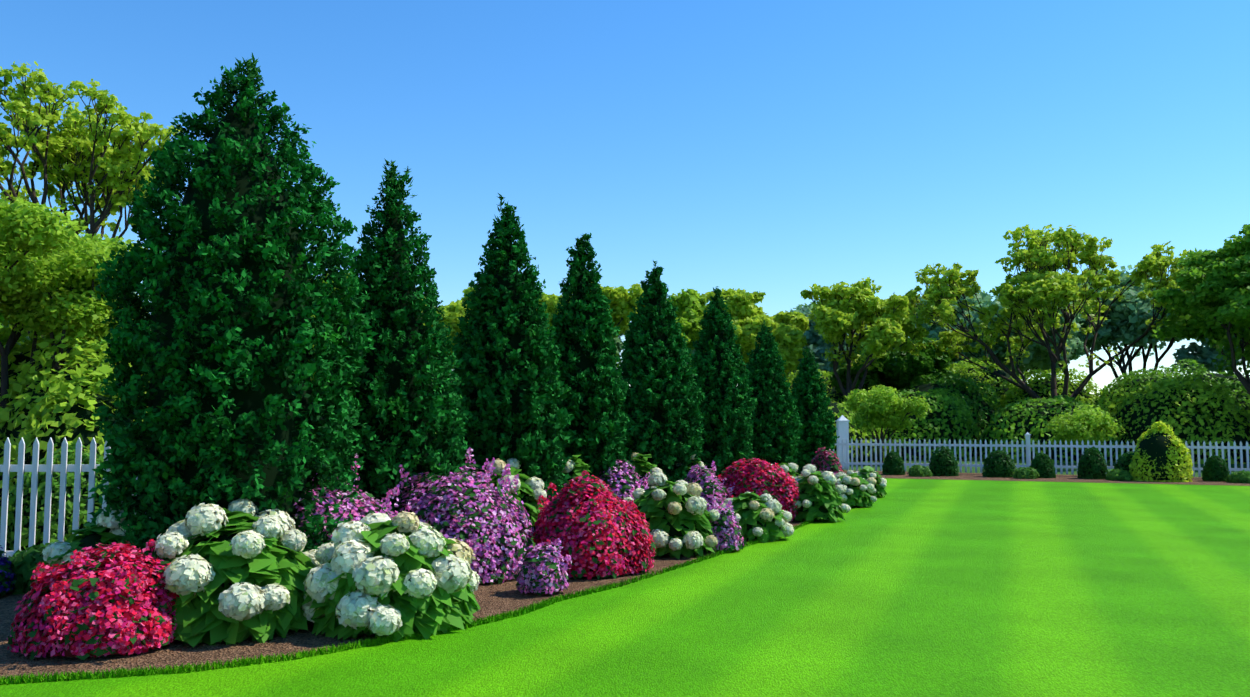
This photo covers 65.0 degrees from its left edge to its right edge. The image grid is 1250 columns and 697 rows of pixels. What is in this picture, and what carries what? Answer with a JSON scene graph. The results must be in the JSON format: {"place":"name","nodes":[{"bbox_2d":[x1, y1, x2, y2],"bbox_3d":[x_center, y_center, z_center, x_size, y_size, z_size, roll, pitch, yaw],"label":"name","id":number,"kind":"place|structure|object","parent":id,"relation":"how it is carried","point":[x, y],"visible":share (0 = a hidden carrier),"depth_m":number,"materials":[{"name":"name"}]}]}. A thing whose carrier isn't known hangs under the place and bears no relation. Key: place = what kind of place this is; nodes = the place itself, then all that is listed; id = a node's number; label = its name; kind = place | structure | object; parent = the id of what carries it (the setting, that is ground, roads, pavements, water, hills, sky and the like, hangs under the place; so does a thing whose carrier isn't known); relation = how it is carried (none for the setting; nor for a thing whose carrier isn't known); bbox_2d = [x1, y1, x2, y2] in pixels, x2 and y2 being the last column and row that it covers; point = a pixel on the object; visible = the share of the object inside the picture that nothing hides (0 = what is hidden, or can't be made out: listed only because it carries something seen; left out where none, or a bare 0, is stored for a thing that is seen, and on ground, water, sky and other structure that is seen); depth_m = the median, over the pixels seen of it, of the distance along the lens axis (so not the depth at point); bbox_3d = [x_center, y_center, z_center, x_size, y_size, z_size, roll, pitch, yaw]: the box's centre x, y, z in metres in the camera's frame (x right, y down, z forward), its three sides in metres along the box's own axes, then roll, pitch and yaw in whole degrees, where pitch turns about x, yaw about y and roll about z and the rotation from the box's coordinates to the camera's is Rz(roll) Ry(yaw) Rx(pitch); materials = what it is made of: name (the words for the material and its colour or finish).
{"place":"outdoors","nodes":[
{"label":"outdoors","id":0,"kind":"place"},
{"bbox_2d":[0,478,1249,696],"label":"lawn","id":1,"kind":"structure","parent":0,"point":[944,588],"depth_m":8.00,"materials":[{"name":"green plant"}]},
{"bbox_2d":[0,309,10,332],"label":"tree","id":2,"kind":"object","parent":1,"relation":"on","point":[1,319],"visible":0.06,"depth_m":44.00,"materials":[{"name":"green plant"}]},
{"bbox_2d":[0,329,145,505],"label":"bush","id":3,"kind":"object","parent":1,"relation":"on","point":[16,410],"visible":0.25,"depth_m":18.23,"materials":[{"name":"green plant"}]},
{"bbox_2d":[0,189,149,407],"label":"tree","id":4,"kind":"object","parent":1,"relation":"on","point":[49,274],"visible":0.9,"depth_m":18.32,"materials":[{"name":"green plant"}]},
{"bbox_2d":[8,365,145,501],"bbox_3d":[-8.888,1.635,16.586,2.712,2.713,2.797,0,-4,-1],"label":"bush","id":5,"kind":"object","parent":1,"relation":"on","point":[71,418],"visible":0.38,"depth_m":15.87,"materials":[{"name":"green plant"}]},
{"bbox_2d":[0,61,180,346],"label":"tree","id":6,"kind":"object","parent":1,"relation":"on","point":[76,150],"visible":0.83,"depth_m":32.65,"materials":[{"name":"green plant"}]},
{"bbox_2d":[69,334,148,385],"bbox_3d":[-13.101,1.492,24.602,4.748,4.250,4.612,-3,-5,33],"label":"understorey","id":7,"kind":"object","parent":1,"relation":"on","point":[102,342],"visible":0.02,"depth_m":23.86,"materials":[{"name":"green plant"}]},
{"bbox_2d":[144,299,329,380],"bbox_3d":[-8.138,0.543,21.960,5.545,5.600,4.065,0,-4,-1],"label":"tree","id":8,"kind":"object","parent":1,"relation":"on","point":[308,352],"depth_m":21.17,"materials":[{"name":"green plant"}]},
{"bbox_2d":[0,519,805,681],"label":"mulch bed","id":9,"kind":"object","parent":1,"relation":"on","point":[499,598],"visible":0.12,"depth_m":7.16,"materials":[{"name":"brown soil"}]},
{"bbox_2d":[0,545,16,596],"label":"shrub","id":10,"kind":"object","parent":9,"relation":"on","point":[7,581],"visible":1,"depth_m":9.15,"materials":[{"name":"blue plant"}]},
{"bbox_2d":[5,539,58,594],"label":"shrub","id":11,"kind":"object","parent":9,"relation":"on","point":[24,562],"visible":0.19,"depth_m":9.39,"materials":[{"name":"green plant"}]},
{"bbox_2d":[0,323,101,401],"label":"understorey","id":12,"kind":"object","parent":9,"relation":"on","point":[17,360],"visible":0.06,"depth_m":20.05,"materials":[{"name":"green plant"}]},
{"bbox_2d":[0,442,126,550],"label":"shrub","id":13,"kind":"object","parent":9,"relation":"on","point":[54,509],"visible":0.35,"depth_m":11.31,"materials":[{"name":"green plant"}]},
{"bbox_2d":[0,437,149,557],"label":"picket fence","id":14,"kind":"object","parent":9,"relation":"on","point":[49,468],"visible":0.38,"depth_m":10.27,"materials":[{"name":"white paint"}]},
{"bbox_2d":[29,508,133,591],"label":"hydrangea","id":15,"kind":"object","parent":9,"relation":"on","point":[58,552],"visible":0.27,"depth_m":8.07,"materials":[{"name":"green plant"}]},
{"bbox_2d":[6,539,179,659],"bbox_3d":[-3.843,1.807,7.213,1.194,0.760,1.344,0,-4,-1],"label":"red shrub","id":16,"kind":"object","parent":9,"relation":"on","point":[105,604],"visible":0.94,"depth_m":6.84,"materials":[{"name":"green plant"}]},
{"bbox_2d":[82,53,378,558],"bbox_3d":[-3.585,-0.184,9.069,2.485,5.167,2.465,0,-4,-1],"label":"arborvitae","id":17,"kind":"object","parent":9,"relation":"on","point":[227,408],"visible":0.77,"depth_m":8.42,"materials":[{"name":"green plant"}]},
{"bbox_2d":[145,498,324,647],"bbox_3d":[-3.118,1.724,7.806,1.662,1.012,1.501,0,-4,-1],"label":"hydrangea","id":18,"kind":"object","parent":9,"relation":"on","point":[240,569],"visible":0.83,"depth_m":7.37,"materials":[{"name":"white plant"}]},
{"bbox_2d":[293,453,411,549],"bbox_3d":[-2.821,1.682,9.370,1.813,1.341,1.682,0,-4,-1],"label":"purple shrub","id":19,"kind":"object","parent":9,"relation":"on","point":[359,508],"visible":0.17,"depth_m":9.11,"materials":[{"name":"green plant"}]},
{"bbox_2d":[301,511,480,641],"bbox_3d":[-1.920,1.780,7.955,1.416,0.923,1.569,0,-4,-1],"label":"hydrangea","id":20,"kind":"object","parent":9,"relation":"on","point":[402,574],"visible":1,"depth_m":7.48,"materials":[{"name":"white plant"}]},
{"bbox_2d":[313,158,471,514],"bbox_3d":[-2.646,0.199,11.069,1.783,4.633,1.867,0,-4,-1],"label":"arborvitae","id":21,"kind":"object","parent":9,"relation":"on","point":[409,406],"visible":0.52,"depth_m":10.70,"materials":[{"name":"green plant"}]},
{"bbox_2d":[0,520,816,684],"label":"grass blades","id":22,"kind":"object","parent":9,"relation":"on","point":[117,673],"depth_m":6.85,"materials":[{"name":"green plant"}]},
{"bbox_2d":[386,447,534,584],"bbox_3d":[-1.863,1.746,10.502,1.884,1.363,1.774,-3,-5,34],"label":"purple shrub","id":23,"kind":"object","parent":9,"relation":"on","point":[489,525],"visible":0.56,"depth_m":10.05,"materials":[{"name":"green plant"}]},
{"bbox_2d":[448,193,573,505],"bbox_3d":[-1.610,0.256,13.476,1.825,4.916,1.772,0,-4,-1],"label":"arborvitae","id":24,"kind":"object","parent":9,"relation":"on","point":[512,390],"visible":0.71,"depth_m":13.06,"materials":[{"name":"green plant"}]},
{"bbox_2d":[480,458,546,548],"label":"hydrangea","id":25,"kind":"object","parent":9,"relation":"on","point":[529,487],"visible":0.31,"depth_m":12.28,"materials":[{"name":"green plant"}]},
{"bbox_2d":[512,538,571,595],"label":"purple shrub","id":26,"kind":"object","parent":9,"relation":"on","point":[543,570],"visible":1,"depth_m":9.23,"materials":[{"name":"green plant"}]},
{"bbox_2d":[560,455,590,488],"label":"hydrangea bush","id":27,"kind":"object","parent":9,"relation":"on","point":[575,466],"visible":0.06,"depth_m":13.92,"materials":[{"name":"green plant"}]},
{"bbox_2d":[542,233,629,478],"bbox_3d":[-0.677,0.538,15.259,1.546,4.690,1.562,0,-4,-1],"label":"arborvitae","id":28,"kind":"object","parent":9,"relation":"on","point":[594,383],"visible":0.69,"depth_m":14.95,"materials":[{"name":"green plant"}]},
{"bbox_2d":[524,470,655,579],"bbox_3d":[-0.376,1.902,10.736,1.444,1.103,1.474,0,-4,-1],"label":"red shrub","id":29,"kind":"object","parent":9,"relation":"on","point":[597,527],"visible":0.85,"depth_m":10.36,"materials":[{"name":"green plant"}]},
{"bbox_2d":[595,459,649,500],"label":"purple shrub","id":30,"kind":"object","parent":9,"relation":"on","point":[623,482],"visible":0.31,"depth_m":14.63,"materials":[{"name":"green plant"}]},
{"bbox_2d":[629,453,661,488],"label":"hydrangea bush","id":31,"kind":"object","parent":9,"relation":"on","point":[642,468],"visible":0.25,"depth_m":15.27,"materials":[{"name":"green plant"}]},
{"bbox_2d":[617,261,704,483],"bbox_3d":[0.542,0.721,18.783,1.943,4.888,1.937,0,-4,-1],"label":"arborvitae","id":32,"kind":"object","parent":9,"relation":"on","point":[661,407],"visible":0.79,"depth_m":18.29,"materials":[{"name":"green plant"}]},
{"bbox_2d":[624,472,720,558],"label":"hydrangea","id":33,"kind":"object","parent":9,"relation":"on","point":[678,515],"visible":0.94,"depth_m":11.86,"materials":[{"name":"white plant"}]},
{"bbox_2d":[675,454,706,481],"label":"hydrangea","id":34,"kind":"object","parent":9,"relation":"on","point":[700,463],"visible":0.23,"depth_m":18.33,"materials":[{"name":"green plant"}]},
{"bbox_2d":[684,461,734,511],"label":"purple shrub","id":35,"kind":"object","parent":9,"relation":"on","point":[709,483],"visible":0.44,"depth_m":15.54,"materials":[{"name":"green plant"}]},
{"bbox_2d":[690,286,757,478],"bbox_3d":[2.131,0.980,22.500,1.844,4.822,1.831,0,-4,-1],"label":"arborvitae","id":36,"kind":"object","parent":9,"relation":"on","point":[726,406],"visible":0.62,"depth_m":21.97,"materials":[{"name":"green plant"}]},
{"bbox_2d":[707,500,745,551],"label":"purple shrub","id":37,"kind":"object","parent":9,"relation":"on","point":[727,531],"visible":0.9,"depth_m":12.24,"materials":[{"name":"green plant"}]},
{"bbox_2d":[719,491,793,542],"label":"hydrangea","id":38,"kind":"object","parent":9,"relation":"on","point":[764,518],"visible":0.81,"depth_m":13.36,"materials":[{"name":"green plant"}]},
{"bbox_2d":[718,458,801,521],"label":"red shrub","id":39,"kind":"object","parent":9,"relation":"on","point":[759,477],"visible":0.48,"depth_m":15.83,"materials":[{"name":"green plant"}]},
{"bbox_2d":[740,320,802,473],"bbox_3d":[3.691,1.442,25.692,1.876,4.381,1.840,0,-4,-1],"label":"arborvitae","id":40,"kind":"object","parent":9,"relation":"on","point":[777,431],"visible":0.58,"depth_m":25.20,"materials":[{"name":"green plant"}]},
{"bbox_2d":[771,463,797,477],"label":"hydrangea","id":41,"kind":"object","parent":9,"relation":"on","point":[789,468],"visible":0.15,"depth_m":18.89,"materials":[{"name":"white plant"}]},
{"bbox_2d":[790,347,839,476],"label":"arborvitae","id":42,"kind":"object","parent":9,"relation":"on","point":[812,402],"visible":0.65,"depth_m":27.52,"materials":[{"name":"green plant"}]},
{"bbox_2d":[792,464,850,521],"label":"hydrangea","id":43,"kind":"object","parent":9,"relation":"on","point":[819,498],"visible":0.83,"depth_m":15.90,"materials":[{"name":"green plant"}]},
{"bbox_2d":[811,447,843,474],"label":"pink shrub","id":44,"kind":"object","parent":9,"relation":"on","point":[823,460],"visible":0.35,"depth_m":21.57,"materials":[{"name":"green plant"}]},
{"bbox_2d":[835,470,876,507],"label":"hydrangea","id":45,"kind":"object","parent":9,"relation":"on","point":[858,490],"visible":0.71,"depth_m":18.50,"materials":[{"name":"green plant"}]},
{"bbox_2d":[854,466,886,496],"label":"hydrangea","id":46,"kind":"object","parent":9,"relation":"on","point":[868,474],"visible":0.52,"depth_m":20.94,"materials":[{"name":"green plant"}]},
{"bbox_2d":[0,0,1249,394],"label":"sky","id":47,"kind":"structure","parent":0,"point":[778,149],"materials":[{"name":"blue"}]},
{"bbox_2d":[835,415,849,469],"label":"gate pillar","id":48,"kind":"structure","parent":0,"point":[842,425],"depth_m":33.14,"materials":[{"name":"white paint"}]},
{"bbox_2d":[844,459,1249,485],"bbox_3d":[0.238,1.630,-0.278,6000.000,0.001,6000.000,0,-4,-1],"label":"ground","id":49,"kind":"structure","parent":0,"point":[1058,469],"depth_m":34.51,"materials":[{"name":"brown soil"}]},
{"bbox_2d":[2,292,150,348],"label":"tree","id":50,"kind":"object","parent":49,"relation":"on","point":[27,337],"visible":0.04,"depth_m":72.26,"materials":[{"name":"green plant"}]},
{"bbox_2d":[362,286,470,369],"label":"tree","id":51,"kind":"object","parent":49,"relation":"on","point":[452,310],"visible":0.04,"depth_m":47.73,"materials":[{"name":"green plant"}]},
{"bbox_2d":[460,281,551,303],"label":"tree","id":52,"kind":"object","parent":49,"relation":"on","point":[466,291],"visible":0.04,"depth_m":53.22,"materials":[{"name":"green plant"}]},
{"bbox_2d":[536,283,644,368],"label":"tree","id":53,"kind":"object","parent":49,"relation":"on","point":[623,301],"visible":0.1,"depth_m":49.52,"materials":[{"name":"green plant"}]},
{"bbox_2d":[614,328,628,364],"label":"tree","id":54,"kind":"object","parent":49,"relation":"on","point":[618,341],"visible":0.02,"depth_m":77.31,"materials":[{"name":"green plant"}]},
{"bbox_2d":[666,288,707,366],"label":"tree","id":55,"kind":"object","parent":49,"relation":"on","point":[690,305],"visible":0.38,"depth_m":53.24,"materials":[{"name":"green plant"}]},
{"bbox_2d":[701,288,809,377],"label":"tree","id":56,"kind":"object","parent":49,"relation":"on","point":[789,329],"visible":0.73,"depth_m":47.23,"materials":[{"name":"green plant"}]},
{"bbox_2d":[785,306,866,381],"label":"tree","id":57,"kind":"object","parent":49,"relation":"on","point":[816,345],"visible":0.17,"depth_m":59.60,"materials":[{"name":"green plant"}]},
{"bbox_2d":[790,295,874,324],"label":"tree","id":58,"kind":"object","parent":49,"relation":"on","point":[809,306],"depth_m":77.61,"materials":[{"name":"green plant"}]},
{"bbox_2d":[787,369,884,403],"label":"understorey","id":59,"kind":"object","parent":49,"relation":"on","point":[833,394],"visible":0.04,"depth_m":52.16,"materials":[{"name":"green plant"}]},
{"bbox_2d":[827,401,888,461],"bbox_3d":[8.258,3.192,40.804,5.380,3.180,5.812,0,-4,-1],"label":"understorey","id":60,"kind":"object","parent":49,"relation":"on","point":[838,409],"visible":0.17,"depth_m":39.00,"materials":[{"name":"green plant"}]},
{"bbox_2d":[800,276,935,401],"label":"tree","id":61,"kind":"object","parent":49,"relation":"on","point":[841,311],"depth_m":45.92,"materials":[{"name":"green plant"}]},
{"bbox_2d":[844,384,931,462],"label":"tree","id":62,"kind":"object","parent":49,"relation":"on","point":[878,407],"visible":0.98,"depth_m":36.11,"materials":[{"name":"green plant"}]},
{"bbox_2d":[882,348,970,391],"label":"tree","id":63,"kind":"object","parent":49,"relation":"on","point":[941,364],"visible":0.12,"depth_m":50.82,"materials":[{"name":"green plant"}]},
{"bbox_2d":[876,388,982,460],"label":"bush","id":64,"kind":"object","parent":49,"relation":"on","point":[944,419],"visible":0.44,"depth_m":40.73,"materials":[{"name":"green plant"}]},
{"bbox_2d":[895,373,1002,435],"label":"understorey","id":65,"kind":"object","parent":49,"relation":"on","point":[980,405],"visible":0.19,"depth_m":45.81,"materials":[{"name":"green plant"}]},
{"bbox_2d":[915,285,990,339],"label":"tree","id":66,"kind":"object","parent":49,"relation":"on","point":[934,330],"visible":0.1,"depth_m":68.21,"materials":[{"name":"green plant"}]},
{"bbox_2d":[946,357,1019,411],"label":"understorey","id":67,"kind":"object","parent":49,"relation":"on","point":[1000,385],"visible":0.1,"depth_m":50.73,"materials":[{"name":"green plant"}]},
{"bbox_2d":[935,293,1086,376],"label":"tree","id":68,"kind":"object","parent":49,"relation":"on","point":[1038,358],"visible":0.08,"depth_m":56.33,"materials":[{"name":"green plant"}]},
{"bbox_2d":[842,471,1249,485],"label":"bed","id":69,"kind":"object","parent":49,"relation":"on","point":[1058,478],"depth_m":27.35,"materials":[{"name":"brown soil"}]},
{"bbox_2d":[882,451,905,474],"bbox_3d":[8.161,3.480,29.838,0.704,0.746,0.687,0,-4,-1],"label":"box ball","id":70,"kind":"object","parent":69,"relation":"on","point":[893,463],"visible":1,"depth_m":29.64,"materials":[{"name":"green plant"}]},
{"bbox_2d":[908,465,932,476],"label":"plant","id":71,"kind":"object","parent":69,"relation":"on","point":[918,471],"visible":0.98,"depth_m":28.76,"materials":[{"name":"green plant"}]},
{"bbox_2d":[929,446,958,475],"bbox_3d":[9.518,3.360,29.301,0.887,0.905,0.872,0,-4,-1],"label":"box ball","id":72,"kind":"object","parent":69,"relation":"on","point":[944,463],"visible":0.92,"depth_m":29.06,"materials":[{"name":"green plant"}]},
{"bbox_2d":[982,450,1015,477],"bbox_3d":[10.968,3.365,28.736,0.968,0.816,0.970,0,-4,-1],"label":"box ball","id":73,"kind":"object","parent":69,"relation":"on","point":[997,463],"visible":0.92,"depth_m":28.48,"materials":[{"name":"green plant"}]},
{"bbox_2d":[1012,466,1039,478],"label":"plant","id":74,"kind":"object","parent":69,"relation":"on","point":[1026,473],"visible":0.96,"depth_m":27.72,"materials":[{"name":"green plant"}]},
{"bbox_2d":[833,432,1249,476],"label":"picket fence","id":75,"kind":"object","parent":69,"relation":"on","point":[1192,447],"visible":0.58,"depth_m":29.73,"materials":[{"name":"white paint"}]},
{"bbox_2d":[1029,453,1055,477],"bbox_3d":[12.033,3.372,28.305,0.765,0.735,0.748,0,-4,-1],"label":"box ball","id":76,"kind":"object","parent":69,"relation":"on","point":[1042,464],"visible":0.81,"depth_m":28.07,"materials":[{"name":"green plant"}]},
{"bbox_2d":[1077,446,1108,478],"bbox_3d":[13.268,3.244,27.831,0.825,0.930,0.852,0,-4,-1],"label":"box ball","id":77,"kind":"object","parent":69,"relation":"on","point":[1092,464],"visible":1,"depth_m":27.61,"materials":[{"name":"green plant"}]},
{"bbox_2d":[1106,468,1132,480],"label":"plant","id":78,"kind":"object","parent":69,"relation":"on","point":[1121,474],"visible":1,"depth_m":26.83,"materials":[{"name":"green plant"}]},
{"bbox_2d":[1113,451,1142,479],"bbox_3d":[14.209,3.274,27.460,1.007,0.803,1.017,0,-4,-1],"label":"box ball","id":79,"kind":"object","parent":69,"relation":"on","point":[1124,460],"visible":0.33,"depth_m":27.37,"materials":[{"name":"green plant"}]},
{"bbox_2d":[1128,421,1193,481],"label":"golden shrub","id":80,"kind":"object","parent":69,"relation":"on","point":[1161,454],"visible":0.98,"depth_m":26.52,"materials":[{"name":"green plant"}]},
{"bbox_2d":[1202,455,1229,481],"bbox_3d":[16.085,3.261,26.708,0.700,0.717,0.689,0,-4,-1],"label":"box ball","id":81,"kind":"object","parent":69,"relation":"on","point":[1215,467],"visible":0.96,"depth_m":26.53,"materials":[{"name":"green plant"}]},
{"bbox_2d":[1225,470,1249,482],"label":"plant","id":82,"kind":"object","parent":69,"relation":"on","point":[1242,476],"visible":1,"depth_m":25.80,"materials":[{"name":"green plant"}]},
{"bbox_2d":[903,224,1193,402],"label":"elm tree","id":83,"kind":"object","parent":49,"relation":"on","point":[1036,290],"visible":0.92,"depth_m":44.95,"materials":[{"name":"green plant"}]},
{"bbox_2d":[978,394,1120,462],"bbox_3d":[17.547,3.391,41.433,5.838,2.890,6.571,0,-4,-1],"label":"bush","id":84,"kind":"object","parent":49,"relation":"on","point":[1018,421],"visible":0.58,"depth_m":39.55,"materials":[{"name":"green plant"}]},
{"bbox_2d":[993,368,1105,410],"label":"understorey","id":85,"kind":"object","parent":49,"relation":"on","point":[1041,387],"visible":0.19,"depth_m":47.45,"materials":[{"name":"green plant"}]},
{"bbox_2d":[1045,404,1125,458],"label":"tree","id":86,"kind":"object","parent":49,"relation":"on","point":[1085,424],"visible":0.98,"depth_m":32.66,"materials":[{"name":"green plant"}]},
{"bbox_2d":[1074,264,1185,377],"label":"tree","id":87,"kind":"object","parent":49,"relation":"on","point":[1127,317],"visible":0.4,"depth_m":65.41,"materials":[{"name":"green plant"}]},
{"bbox_2d":[1091,368,1243,417],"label":"understorey","id":88,"kind":"object","parent":49,"relation":"on","point":[1135,379],"visible":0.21,"depth_m":45.61,"materials":[{"name":"green plant"}]},
{"bbox_2d":[1096,373,1249,463],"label":"bush","id":89,"kind":"object","parent":49,"relation":"on","point":[1191,412],"visible":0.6,"depth_m":38.67,"materials":[{"name":"green plant"}]},
{"bbox_2d":[1146,358,1249,412],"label":"understorey","id":90,"kind":"object","parent":49,"relation":"on","point":[1240,394],"visible":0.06,"depth_m":49.29,"materials":[{"name":"green plant"}]},
{"bbox_2d":[1151,291,1249,368],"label":"dense tree","id":91,"kind":"object","parent":49,"relation":"on","point":[1179,326],"visible":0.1,"depth_m":42.27,"materials":[{"name":"green plant"}]},
{"bbox_2d":[1152,224,1249,394],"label":"dense tree","id":92,"kind":"object","parent":49,"relation":"on","point":[1216,301],"visible":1,"depth_m":37.70,"materials":[{"name":"green plant"}]},
{"bbox_2d":[1172,290,1246,373],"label":"tree","id":93,"kind":"object","parent":49,"relation":"on","point":[1202,354],"visible":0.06,"depth_m":61.73,"materials":[{"name":"green plant"}]}
]}

